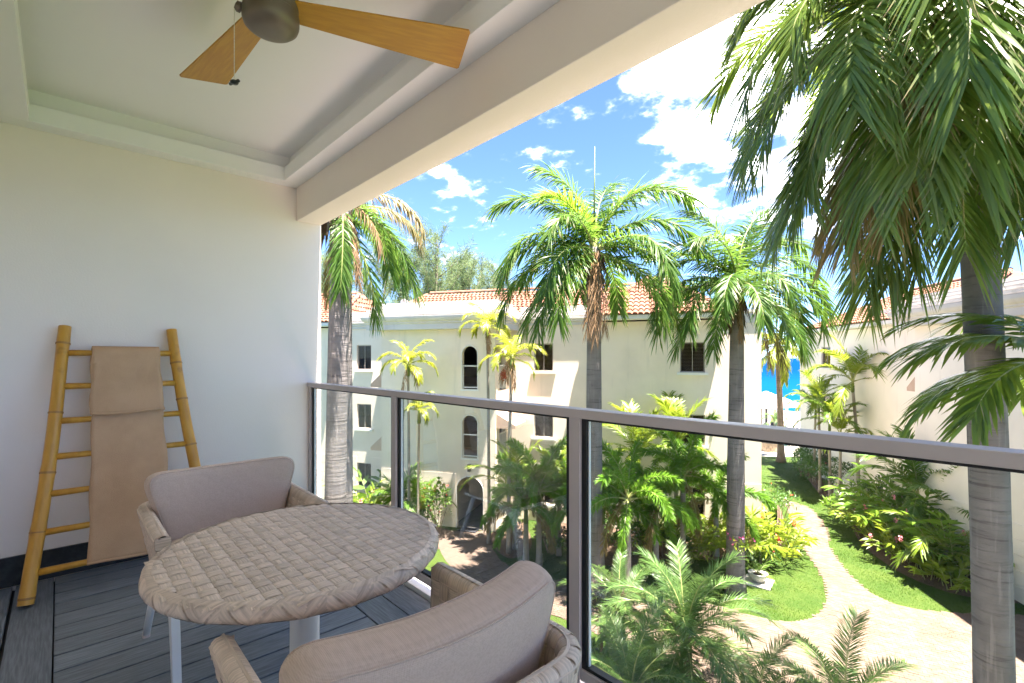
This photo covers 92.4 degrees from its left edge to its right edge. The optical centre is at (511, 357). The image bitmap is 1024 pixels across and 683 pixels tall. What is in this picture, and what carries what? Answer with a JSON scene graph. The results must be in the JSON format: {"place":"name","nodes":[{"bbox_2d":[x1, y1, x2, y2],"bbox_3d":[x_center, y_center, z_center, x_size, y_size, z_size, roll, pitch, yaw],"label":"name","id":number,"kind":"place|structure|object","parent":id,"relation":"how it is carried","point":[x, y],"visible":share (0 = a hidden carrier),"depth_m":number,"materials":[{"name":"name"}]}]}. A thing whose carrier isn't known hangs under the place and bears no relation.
{"place":"outdoors","nodes":[
{"label":"outdoors","id":0,"kind":"place"},
{"bbox_2d":[0,122,320,590],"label":"wall","id":1,"kind":"structure","parent":0,"point":[105,245],"depth_m":3.14,"materials":[{"name":"paint"}]},
{"bbox_2d":[297,0,764,224],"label":"beam","id":2,"kind":"structure","parent":1,"relation":"attached to","point":[558,53],"depth_m":2.02,"materials":[{"name":"paint"}]},
{"bbox_2d":[0,557,429,682],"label":"floor","id":3,"kind":"structure","parent":0,"point":[87,626],"depth_m":2.27,"materials":[{"name":"grey wood"}]},
{"bbox_2d":[17,325,200,606],"bbox_3d":[-2.289,0.539,2.904,0.888,1.456,0.407,0,0,-43],"label":"bamboo ladder","id":4,"kind":"object","parent":3,"relation":"on","point":[39,532],"visible":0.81,"depth_m":2.72,"materials":[{"name":"yellow wood"}]},
{"bbox_2d":[87,346,167,565],"bbox_3d":[-2.276,0.536,2.917,0.388,1.210,0.350,0,0,-43],"label":"towel","id":5,"kind":"object","parent":4,"relation":"hanging from","point":[129,454],"visible":0.97,"depth_m":2.88,"materials":[{"name":"fabric"}]},
{"bbox_2d":[137,456,329,682],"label":"dining chair","id":6,"kind":"object","parent":3,"relation":"on","point":[179,504],"visible":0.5,"depth_m":2.22,"materials":[{"name":"beige fabric"}]},
{"bbox_2d":[138,502,439,652],"bbox_3d":[-0.647,0.919,1.533,0.830,0.702,0.827,0,0,-43],"label":"round table","id":7,"kind":"object","parent":3,"relation":"on","point":[301,568],"visible":1,"depth_m":1.37,"materials":[{"name":"beige wicker"}]},
{"bbox_2d":[208,560,581,682],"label":"dining chair","id":8,"kind":"object","parent":3,"relation":"on","point":[502,627],"visible":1,"depth_m":0.97,"materials":[{"name":"beige fabric"}]},
{"bbox_2d":[404,577,430,601],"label":"sill","id":9,"kind":"structure","parent":3,"relation":"on","point":[420,588],"depth_m":2.67,"materials":[{"name":"white metal"}]},
{"bbox_2d":[307,382,1023,682],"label":"glass railing","id":10,"kind":"object","parent":9,"relation":"on","point":[579,420],"visible":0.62,"depth_m":1.83,"materials":[{"name":"metal"}]},
{"bbox_2d":[17,0,469,157],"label":"ceiling","id":11,"kind":"structure","parent":0,"point":[134,58],"depth_m":2.52,"materials":[{"name":"paint"}]},
{"bbox_2d":[0,0,559,187],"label":"ceiling soffit","id":12,"kind":"structure","parent":11,"relation":"attached to","point":[404,84],"depth_m":2.77,"materials":[{"name":"paint"}]},
{"bbox_2d":[179,0,469,85],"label":"ceiling fan","id":13,"kind":"object","parent":11,"relation":"hanging from","point":[221,59],"visible":1,"depth_m":1.92,"materials":[{"name":"brown wood"}]},
{"bbox_2d":[631,515,677,552],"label":"ginger plant","id":14,"kind":"object","parent":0,"point":[644,546],"visible":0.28,"depth_m":18.22,"materials":[{"name":"green plant"}]},
{"bbox_2d":[648,523,692,557],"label":"shrub","id":15,"kind":"object","parent":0,"point":[687,540],"visible":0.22,"depth_m":18.08,"materials":[{"name":"green plant"}]},
{"bbox_2d":[321,0,1023,357],"label":"sky","id":16,"kind":"structure","parent":0,"point":[637,123],"materials":[{"name":"blue"}]},
{"bbox_2d":[360,456,1023,682],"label":"ground","id":17,"kind":"structure","parent":0,"point":[556,562],"depth_m":16.92,"materials":[{"name":"plant"}]},
{"bbox_2d":[435,526,449,548],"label":"bed soil","id":18,"kind":"structure","parent":17,"relation":"on","point":[442,529],"depth_m":21.14,"materials":[{"name":"brown soil"}]},
{"bbox_2d":[323,478,387,503],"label":"ginger plant","id":19,"kind":"object","parent":18,"relation":"on","point":[370,499],"visible":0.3,"depth_m":22.00,"materials":[{"name":"green plant"}]},
{"bbox_2d":[353,467,390,504],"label":"ginger plant","id":20,"kind":"object","parent":18,"relation":"on","point":[364,481],"visible":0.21,"depth_m":22.60,"materials":[{"name":"green plant"}]},
{"bbox_2d":[371,461,436,524],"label":"areca palm","id":21,"kind":"object","parent":18,"relation":"on","point":[408,505],"visible":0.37,"depth_m":20.81,"materials":[{"name":"green plant"}]},
{"bbox_2d":[376,339,438,509],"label":"slender palm","id":22,"kind":"object","parent":18,"relation":"on","point":[414,371],"visible":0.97,"depth_m":20.29,"materials":[{"name":"green plant"}]},
{"bbox_2d":[404,390,438,513],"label":"slender palm","id":23,"kind":"object","parent":18,"relation":"on","point":[423,411],"visible":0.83,"depth_m":19.93,"materials":[{"name":"green plant"}]},
{"bbox_2d":[387,469,457,518],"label":"areca palm","id":24,"kind":"object","parent":18,"relation":"on","point":[413,483],"visible":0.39,"depth_m":20.67,"materials":[{"name":"green plant"}]},
{"bbox_2d":[412,492,433,519],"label":"shrub","id":25,"kind":"object","parent":18,"relation":"on","point":[422,506],"visible":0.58,"depth_m":20.44,"materials":[{"name":"green plant"}]},
{"bbox_2d":[422,476,452,536],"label":"shrub","id":26,"kind":"object","parent":18,"relation":"on","point":[434,492],"visible":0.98,"depth_m":20.03,"materials":[{"name":"green plant"}]},
{"bbox_2d":[491,522,531,557],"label":"bed soil","id":27,"kind":"structure","parent":17,"relation":"on","point":[514,553],"depth_m":19.34,"materials":[{"name":"brown soil"}]},
{"bbox_2d":[457,302,515,543],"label":"slender palm","id":28,"kind":"object","parent":27,"relation":"on","point":[485,324],"visible":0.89,"depth_m":19.57,"materials":[{"name":"green plant"}]},
{"bbox_2d":[459,437,563,549],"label":"areca palm","id":29,"kind":"object","parent":27,"relation":"on","point":[514,546],"visible":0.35,"depth_m":18.92,"materials":[{"name":"green plant"}]},
{"bbox_2d":[477,334,546,553],"bbox_3d":[-0.004,3.233,18.583,2.538,8.334,2.194,0,0,-24],"label":"slender palm","id":30,"kind":"object","parent":27,"relation":"on","point":[508,348],"visible":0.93,"depth_m":18.52,"materials":[{"name":"green plant"}]},
{"bbox_2d":[479,450,565,560],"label":"foxtail palm","id":31,"kind":"object","parent":17,"relation":"on","point":[514,514],"visible":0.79,"depth_m":17.23,"materials":[{"name":"green plant"}]},
{"bbox_2d":[487,437,565,565],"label":"foxtail palm","id":32,"kind":"object","parent":17,"relation":"on","point":[550,472],"visible":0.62,"depth_m":17.32,"materials":[{"name":"green plant"}]},
{"bbox_2d":[321,276,761,542],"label":"apartment building","id":33,"kind":"structure","parent":17,"relation":"on","point":[453,441],"depth_m":21.60,"materials":[{"name":"beige paint"}]},
{"bbox_2d":[354,404,372,431],"bbox_3d":[-7.519,3.035,25.032,1.080,1.370,0.295,0,0,17],"label":"window","id":34,"kind":"structure","parent":33,"relation":"in","point":[366,408],"depth_m":25.12,"materials":[{"name":"black"}]},
{"bbox_2d":[354,345,372,371],"bbox_3d":[-7.519,0.035,25.032,1.080,1.370,0.295,0,0,17],"label":"window","id":35,"kind":"structure","parent":33,"relation":"in","point":[362,354],"depth_m":25.14,"materials":[{"name":"black"}]},
{"bbox_2d":[531,415,555,440],"bbox_3d":[1.437,3.035,22.242,1.140,1.370,0.295,0,0,17],"label":"window","id":36,"kind":"structure","parent":33,"relation":"in","point":[549,437],"depth_m":22.33,"materials":[{"name":"black"}]},
{"bbox_2d":[531,343,555,373],"bbox_3d":[1.437,0.035,22.242,1.140,1.370,0.295,0,0,17],"label":"window","id":37,"kind":"structure","parent":33,"relation":"in","point":[541,371],"depth_m":22.31,"materials":[{"name":"black"}]},
{"bbox_2d":[677,342,707,374],"bbox_3d":[7.480,0.035,20.360,1.220,1.370,0.295,0,0,17],"label":"window","id":38,"kind":"structure","parent":33,"relation":"in","point":[682,372],"depth_m":20.42,"materials":[{"name":"black"}]},
{"bbox_2d":[523,439,565,555],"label":"areca palm","id":39,"kind":"object","parent":17,"relation":"on","point":[543,454],"visible":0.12,"depth_m":18.35,"materials":[{"name":"green plant"}]},
{"bbox_2d":[538,444,608,535],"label":"foxtail palm","id":40,"kind":"object","parent":17,"relation":"on","point":[555,501],"visible":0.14,"depth_m":17.82,"materials":[{"name":"green plant"}]},
{"bbox_2d":[552,445,661,574],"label":"foxtail palm","id":41,"kind":"object","parent":17,"relation":"on","point":[643,515],"visible":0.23,"depth_m":15.89,"materials":[{"name":"green plant"}]},
{"bbox_2d":[591,571,640,651],"bbox_3d":[2.171,6.224,11.487,1.723,2.352,1.926,0,0,12],"label":"cordyline","id":42,"kind":"object","parent":17,"relation":"on","point":[597,594],"visible":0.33,"depth_m":11.49,"materials":[{"name":"green plant"}]},
{"bbox_2d":[555,550,680,675],"bbox_3d":[2.527,5.983,11.381,2.964,2.834,3.042,0,0,-43],"label":"date palm","id":43,"kind":"object","parent":17,"relation":"on","point":[622,610],"visible":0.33,"depth_m":11.30,"materials":[{"name":"green plant"}]},
{"bbox_2d":[591,593,697,682],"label":"date palm","id":44,"kind":"object","parent":17,"relation":"on","point":[636,676],"visible":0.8,"depth_m":9.39,"materials":[{"name":"green plant"}]},
{"bbox_2d":[603,456,704,577],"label":"foxtail palm","id":45,"kind":"object","parent":17,"relation":"on","point":[639,505],"visible":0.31,"depth_m":15.85,"materials":[{"name":"green plant"}]},
{"bbox_2d":[561,505,785,566],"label":"bed soil","id":46,"kind":"structure","parent":17,"relation":"on","point":[609,557],"depth_m":18.64,"materials":[{"name":"brown soil"}]},
{"bbox_2d":[608,521,666,553],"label":"shrub","id":47,"kind":"object","parent":46,"relation":"on","point":[615,535],"visible":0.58,"depth_m":18.39,"materials":[{"name":"green plant"}]},
{"bbox_2d":[602,398,694,550],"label":"areca palm","id":48,"kind":"object","parent":46,"relation":"on","point":[633,433],"visible":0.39,"depth_m":18.88,"materials":[{"name":"green plant"}]},
{"bbox_2d":[622,390,718,533],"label":"areca palm","id":49,"kind":"object","parent":46,"relation":"on","point":[670,404],"visible":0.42,"depth_m":19.23,"materials":[{"name":"green plant"}]},
{"bbox_2d":[674,511,757,557],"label":"ginger plant","id":50,"kind":"object","parent":46,"relation":"on","point":[720,539],"visible":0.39,"depth_m":18.17,"materials":[{"name":"green plant"}]},
{"bbox_2d":[661,448,778,556],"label":"foxtail palm","id":51,"kind":"object","parent":46,"relation":"on","point":[720,478],"visible":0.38,"depth_m":18.00,"materials":[{"name":"green plant"}]},
{"bbox_2d":[720,503,819,548],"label":"ginger plant","id":52,"kind":"object","parent":46,"relation":"on","point":[771,527],"visible":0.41,"depth_m":18.24,"materials":[{"name":"yellow plant"}]},
{"bbox_2d":[762,482,800,526],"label":"shrub","id":53,"kind":"object","parent":46,"relation":"on","point":[786,496],"visible":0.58,"depth_m":21.19,"materials":[{"name":"green plant"}]},
{"bbox_2d":[633,411,729,570],"bbox_3d":[6.013,4.600,17.076,3.741,5.599,3.821,0,0,-43],"label":"foxtail palm","id":54,"kind":"object","parent":17,"relation":"on","point":[696,465],"visible":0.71,"depth_m":16.85,"materials":[{"name":"green plant"}]},
{"bbox_2d":[595,539,788,682],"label":"date palm","id":55,"kind":"object","parent":17,"relation":"on","point":[686,622],"visible":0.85,"depth_m":10.13,"materials":[{"name":"green plant"}]},
{"bbox_2d":[659,516,725,564],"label":"ginger plant","id":56,"kind":"object","parent":17,"relation":"on","point":[694,549],"visible":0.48,"depth_m":17.49,"materials":[{"name":"green plant"}]},
{"bbox_2d":[638,203,843,597],"bbox_3d":[7.099,1.195,15.681,5.942,12.411,5.357,0,0,-43],"label":"royal palm","id":57,"kind":"object","parent":17,"relation":"on","point":[728,291],"visible":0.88,"depth_m":15.20,"materials":[{"name":"green plant"}]},
{"bbox_2d":[701,504,791,558],"bbox_3d":[8.549,6.485,18.247,2.406,1.844,3.794,0,0,-43],"label":"ginger plant","id":58,"kind":"object","parent":17,"relation":"on","point":[760,520],"visible":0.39,"depth_m":18.05,"materials":[{"name":"yellow plant"}]},
{"bbox_2d":[693,631,820,682],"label":"date palm","id":59,"kind":"object","parent":17,"relation":"on","point":[767,654],"visible":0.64,"depth_m":9.17,"materials":[{"name":"green plant"}]},
{"bbox_2d":[746,574,774,590],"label":"stone slab","id":60,"kind":"structure","parent":17,"relation":"on","point":[767,584],"depth_m":15.95,"materials":[{"name":"white stone"}]},
{"bbox_2d":[745,553,774,585],"bbox_3d":[8.121,6.937,16.279,1.366,0.822,1.135,0,0,37],"label":"plant pot","id":61,"kind":"object","parent":60,"relation":"on","point":[759,575],"visible":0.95,"depth_m":16.09,"materials":[{"name":"ceramic"}]},
{"bbox_2d":[745,544,782,565],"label":"shrub","id":62,"kind":"object","parent":17,"relation":"on","point":[775,553],"visible":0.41,"depth_m":17.42,"materials":[{"name":"green plant"}]},
{"bbox_2d":[761,317,804,462],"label":"coconut palm","id":63,"kind":"object","parent":17,"relation":"on","point":[780,456],"visible":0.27,"depth_m":34.71,"materials":[{"name":"green plant"}]},
{"bbox_2d":[748,514,822,563],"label":"ginger plant","id":64,"kind":"object","parent":17,"relation":"on","point":[800,536],"visible":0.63,"depth_m":17.57,"materials":[{"name":"yellow plant"}]},
{"bbox_2d":[789,448,821,476],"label":"shrub","id":65,"kind":"object","parent":17,"relation":"on","point":[795,453],"visible":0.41,"depth_m":30.45,"materials":[{"name":"green plant"}]},
{"bbox_2d":[750,603,921,682],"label":"date palm","id":66,"kind":"object","parent":17,"relation":"on","point":[827,667],"visible":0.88,"depth_m":8.97,"materials":[{"name":"green plant"}]},
{"bbox_2d":[689,0,1023,682],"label":"royal palm","id":67,"kind":"object","parent":17,"relation":"on","point":[918,105],"visible":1,"depth_m":5.45,"materials":[{"name":"green plant"}]},
{"bbox_2d":[800,267,1023,604],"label":"apartment building","id":68,"kind":"structure","parent":17,"relation":"on","point":[885,401],"depth_m":19.54,"materials":[{"name":"white paint"}]},
{"bbox_2d":[802,470,1021,603],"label":"bed soil","id":69,"kind":"structure","parent":17,"relation":"on","point":[902,568],"depth_m":17.48,"materials":[{"name":"brown soil"}]},
{"bbox_2d":[784,379,831,482],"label":"garden palm","id":70,"kind":"object","parent":69,"relation":"on","point":[810,409],"visible":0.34,"depth_m":29.22,"materials":[{"name":"green plant"}]},
{"bbox_2d":[783,370,846,492],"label":"garden palm","id":71,"kind":"object","parent":69,"relation":"on","point":[817,386],"visible":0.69,"depth_m":27.09,"materials":[{"name":"green plant"}]},
{"bbox_2d":[796,456,843,486],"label":"shrub","id":72,"kind":"object","parent":69,"relation":"on","point":[810,463],"visible":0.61,"depth_m":27.98,"materials":[{"name":"green plant"}]},
{"bbox_2d":[803,462,853,492],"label":"shrub","id":73,"kind":"object","parent":69,"relation":"on","point":[824,470],"visible":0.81,"depth_m":26.55,"materials":[{"name":"green plant"}]},
{"bbox_2d":[792,385,867,496],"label":"garden palm","id":74,"kind":"object","parent":69,"relation":"on","point":[824,407],"visible":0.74,"depth_m":26.01,"materials":[{"name":"green plant"}]},
{"bbox_2d":[811,401,874,500],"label":"garden palm","id":75,"kind":"object","parent":69,"relation":"on","point":[840,424],"visible":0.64,"depth_m":25.30,"materials":[{"name":"green plant"}]},
{"bbox_2d":[806,331,888,494],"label":"garden palm","id":76,"kind":"object","parent":69,"relation":"on","point":[852,366],"visible":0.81,"depth_m":25.46,"materials":[{"name":"green plant"}]},
{"bbox_2d":[818,492,896,512],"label":"shrub","id":77,"kind":"object","parent":69,"relation":"on","point":[831,501],"visible":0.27,"depth_m":22.18,"materials":[{"name":"green plant"}]},
{"bbox_2d":[833,474,894,502],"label":"shrub","id":78,"kind":"object","parent":69,"relation":"on","point":[864,485],"visible":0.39,"depth_m":22.92,"materials":[{"name":"green plant"}]},
{"bbox_2d":[821,462,908,509],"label":"ginger plant","id":79,"kind":"object","parent":69,"relation":"on","point":[871,492],"visible":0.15,"depth_m":22.30,"materials":[{"name":"green plant"}]},
{"bbox_2d":[828,493,901,541],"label":"ginger plant","id":80,"kind":"object","parent":69,"relation":"on","point":[840,513],"visible":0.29,"depth_m":20.28,"materials":[{"name":"green plant"}]},
{"bbox_2d":[827,477,936,538],"bbox_3d":[15.299,6.268,20.326,5.060,2.282,4.087,0,0,-43],"label":"ginger plant","id":81,"kind":"object","parent":69,"relation":"on","point":[864,518],"visible":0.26,"depth_m":20.75,"materials":[{"name":"green plant"}]},
{"bbox_2d":[829,477,944,531],"bbox_3d":[15.932,6.112,19.251,5.041,2.594,4.394,0,0,11],"label":"ginger plant","id":82,"kind":"object","parent":69,"relation":"on","point":[882,503],"visible":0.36,"depth_m":20.00,"materials":[{"name":"green plant"}]},
{"bbox_2d":[831,488,943,530],"bbox_3d":[15.766,6.197,18.925,4.346,2.426,5.685,0,0,-43],"label":"ginger plant","id":83,"kind":"object","parent":69,"relation":"on","point":[926,498],"visible":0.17,"depth_m":19.77,"materials":[{"name":"green plant"}]},
{"bbox_2d":[851,504,932,552],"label":"ginger plant","id":84,"kind":"object","parent":69,"relation":"on","point":[874,531],"visible":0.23,"depth_m":19.08,"materials":[{"name":"green plant"}]},
{"bbox_2d":[844,424,950,537],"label":"garden palm","id":85,"kind":"object","parent":69,"relation":"on","point":[913,472],"visible":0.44,"depth_m":19.30,"materials":[{"name":"green plant"}]},
{"bbox_2d":[859,513,963,566],"bbox_3d":[14.393,6.611,17.594,3.349,1.590,2.978,0,0,-43],"label":"ginger plant","id":86,"kind":"object","parent":69,"relation":"on","point":[890,544],"visible":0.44,"depth_m":17.76,"materials":[{"name":"green plant"}]},
{"bbox_2d":[868,505,969,567],"bbox_3d":[14.988,6.324,17.292,3.303,2.168,4.579,0,0,16],"label":"ginger plant","id":87,"kind":"object","parent":69,"relation":"on","point":[966,549],"visible":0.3,"depth_m":17.11,"materials":[{"name":"green plant"}]},
{"bbox_2d":[880,509,969,570],"bbox_3d":[14.629,6.401,16.596,3.955,2.114,3.688,0,0,-43],"label":"plant","id":88,"kind":"object","parent":69,"relation":"on","point":[922,544],"visible":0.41,"depth_m":16.52,"materials":[{"name":"green plant"}]},
{"bbox_2d":[882,465,968,540],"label":"garden palm","id":89,"kind":"object","parent":69,"relation":"on","point":[916,486],"visible":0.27,"depth_m":18.04,"materials":[{"name":"green plant"}]},
{"bbox_2d":[900,540,959,581],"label":"ginger plant","id":90,"kind":"object","parent":69,"relation":"on","point":[927,572],"visible":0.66,"depth_m":16.23,"materials":[{"name":"green plant"}]},
{"bbox_2d":[918,550,970,593],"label":"ginger plant","id":91,"kind":"object","parent":69,"relation":"on","point":[958,575],"visible":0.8,"depth_m":15.66,"materials":[{"name":"green plant"}]},
{"bbox_2d":[875,507,1014,576],"bbox_3d":[15.139,6.224,16.887,3.840,2.367,4.789,0,0,-43],"label":"ginger plant","id":92,"kind":"object","parent":69,"relation":"on","point":[947,523],"visible":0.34,"depth_m":16.50,"materials":[{"name":"green plant"}]},
{"bbox_2d":[872,312,1023,445],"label":"garden palm","id":93,"kind":"object","parent":17,"relation":"on","point":[985,393],"visible":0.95,"depth_m":5.58,"materials":[{"name":"green plant"}]},
{"bbox_2d":[438,500,1023,682],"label":"path","id":94,"kind":"structure","parent":0,"point":[936,646],"depth_m":13.48,"materials":[{"name":"concrete"}]},
{"bbox_2d":[477,151,716,597],"bbox_3d":[2.625,0.475,15.055,6.590,13.850,6.124,0,0,-43],"label":"royal palm","id":95,"kind":"object","parent":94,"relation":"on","point":[588,266],"visible":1,"depth_m":14.60,"materials":[{"name":"green plant"}]},
{"bbox_2d":[591,435,694,584],"bbox_3d":[3.714,4.899,15.194,3.716,5.001,3.905,0,0,5],"label":"foxtail palm","id":96,"kind":"object","parent":94,"relation":"on","point":[638,484],"visible":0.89,"depth_m":14.79,"materials":[{"name":"green plant"}]},
{"bbox_2d":[761,358,799,411],"bbox_3d":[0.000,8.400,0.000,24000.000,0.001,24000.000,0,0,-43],"label":"sea water","id":97,"kind":"structure","parent":0,"point":[768,383],"depth_m":170.15,"materials":[{"name":"blue liquid"}]},
{"bbox_2d":[761,413,799,456],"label":"pool deck","id":98,"kind":"structure","parent":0,"point":[792,422],"depth_m":40.65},
{"bbox_2d":[352,233,418,303],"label":"casuarina tree","id":99,"kind":"object","parent":98,"relation":"on","point":[377,274],"visible":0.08,"depth_m":49.51,"materials":[{"name":"green plant"}]},
{"bbox_2d":[364,240,447,303],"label":"casuarina tree","id":100,"kind":"object","parent":98,"relation":"on","point":[391,285],"visible":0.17,"depth_m":46.52,"materials":[{"name":"green plant"}]},
{"bbox_2d":[381,214,477,303],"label":"casuarina tree","id":101,"kind":"object","parent":98,"relation":"on","point":[435,260],"visible":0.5,"depth_m":44.65,"materials":[{"name":"green plant"}]},
{"bbox_2d":[416,246,478,293],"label":"casuarina tree","id":102,"kind":"object","parent":98,"relation":"on","point":[449,270],"visible":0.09,"depth_m":54.57,"materials":[{"name":"green plant"}]},
{"bbox_2d":[443,243,496,293],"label":"casuarina tree","id":103,"kind":"object","parent":98,"relation":"on","point":[467,281],"visible":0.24,"depth_m":47.45,"materials":[{"name":"green plant"}]},
{"bbox_2d":[468,254,520,292],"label":"casuarina tree","id":104,"kind":"object","parent":98,"relation":"on","point":[491,268],"visible":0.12,"depth_m":52.10,"materials":[{"name":"green plant"}]},
{"bbox_2d":[761,391,798,427],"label":"beach pavilion","id":105,"kind":"structure","parent":98,"relation":"on","point":[769,399],"depth_m":50.37,"materials":[{"name":"grey"}]},
{"label":"pavement","id":106,"kind":"structure","parent":0,"visible":0},
{"bbox_2d":[321,205,425,502],"bbox_3d":[-4.644,1.562,12.893,5.208,11.676,3.129,0,0,-34],"label":"royal palm","id":107,"kind":"object","parent":106,"relation":"on","point":[376,306],"visible":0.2,"depth_m":12.69,"materials":[{"name":"green plant"}]},
{"bbox_2d":[321,194,427,502],"bbox_3d":[-4.077,1.569,10.784,4.370,11.663,3.872,0,0,-43],"label":"royal palm","id":108,"kind":"object","parent":106,"relation":"on","point":[343,245],"visible":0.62,"depth_m":10.31,"materials":[{"name":"green plant"}]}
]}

